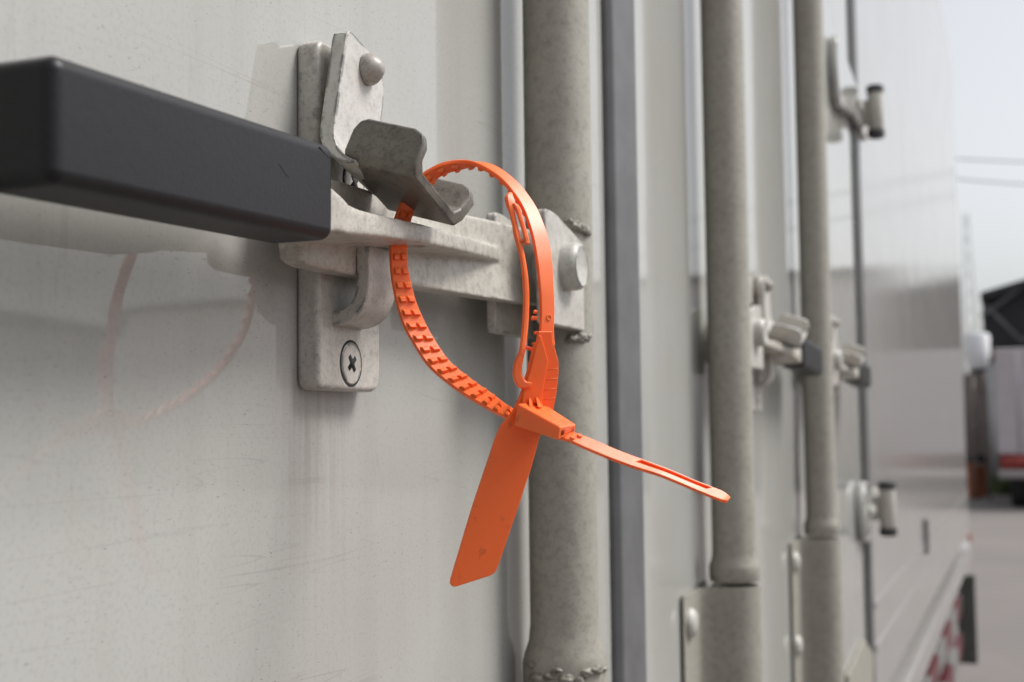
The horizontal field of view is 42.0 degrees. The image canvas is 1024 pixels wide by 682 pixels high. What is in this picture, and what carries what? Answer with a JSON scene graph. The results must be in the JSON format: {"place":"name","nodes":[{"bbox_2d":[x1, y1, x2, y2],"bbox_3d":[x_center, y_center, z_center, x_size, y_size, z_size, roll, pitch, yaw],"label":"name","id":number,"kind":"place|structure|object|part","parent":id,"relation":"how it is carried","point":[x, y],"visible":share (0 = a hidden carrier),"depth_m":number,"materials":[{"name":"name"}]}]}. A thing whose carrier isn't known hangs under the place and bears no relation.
{"place":"outdoors","nodes":[
{"label":"outdoors","id":0,"kind":"place"},
{"bbox_2d":[963,374,986,475],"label":"boundary wall","id":1,"kind":"structure","parent":0,"point":[980,430],"depth_m":37.76,"materials":[{"name":"grey concrete"}]},
{"bbox_2d":[940,0,1023,373],"label":"sky","id":2,"kind":"structure","parent":0,"point":[986,37],"materials":[{"name":"white"}]},
{"bbox_2d":[948,479,1023,681],"bbox_3d":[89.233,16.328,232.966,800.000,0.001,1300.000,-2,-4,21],"label":"ground","id":3,"kind":"structure","parent":0,"point":[996,531],"depth_m":12.37,"materials":[{"name":"concrete"}]},
{"bbox_2d":[0,0,977,681],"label":"cargo truck","id":4,"kind":"object","parent":3,"relation":"on","point":[246,434],"visible":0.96,"depth_m":0.64,"materials":[{"name":"paint"}]},
{"bbox_3d":[-0.200,-0.514,0.291,0.056,2.130,1.439,-2,-4,21],"label":"cargo door","id":5,"kind":"part","parent":4,"relation":"part of","materials":[{"name":"paint"}]},
{"bbox_2d":[389,160,729,586],"bbox_3d":[0.010,0.008,0.468,0.127,0.155,0.036,-2,-4,21],"label":"security seal","id":6,"kind":"object","parent":4,"relation":"attached to","point":[532,416],"visible":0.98,"depth_m":0.47,"materials":[{"name":"orange plastic"}]},
{"bbox_3d":[0.314,-0.459,1.635,0.054,2.270,1.440,-2,-4,21],"label":"cargo door","id":7,"kind":"part","parent":4,"relation":"part of","materials":[{"name":"paint"}]},
{"bbox_2d":[963,212,977,373],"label":"lattice mast","id":8,"kind":"object","parent":3,"relation":"on","point":[964,299],"visible":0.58,"depth_m":56.98,"materials":[{"name":"metal"}]},
{"bbox_2d":[966,453,986,497],"bbox_3d":[9.831,2.846,28.236,0.480,0.930,0.480,-2,-4,21],"label":"waste bin","id":9,"kind":"object","parent":3,"relation":"on","point":[981,478],"visible":0.64,"depth_m":28.08,"materials":[{"name":"black"}]},
{"bbox_2d":[964,333,992,499],"bbox_3d":[9.678,1.546,27.575,0.505,3.439,0.505,-2,-4,21],"label":"water tank","id":10,"kind":"object","parent":3,"relation":"on","point":[977,349],"visible":1,"depth_m":27.44,"materials":[{"name":"white plastic"}]},
{"bbox_2d":[986,476,1010,494],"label":"grass","id":11,"kind":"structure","parent":3,"relation":"on","point":[1001,486],"depth_m":29.09,"materials":[{"name":"green plant"}]},
{"bbox_2d":[980,279,1023,478],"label":"open shed","id":12,"kind":"structure","parent":3,"relation":"on","point":[1002,315],"depth_m":31.37,"materials":[{"name":"metal"}]},
{"bbox_2d":[994,348,1023,506],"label":"parked truck","id":13,"kind":"object","parent":3,"relation":"on","point":[1009,374],"visible":1,"depth_m":24.33,"materials":[{"name":"grey metal"}]},
{"bbox_2d":[956,179,1023,184],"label":"overhead wire","id":14,"kind":"object","parent":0,"point":[990,181],"visible":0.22,"depth_m":42.71,"materials":[{"name":"grey metal"}]}
]}

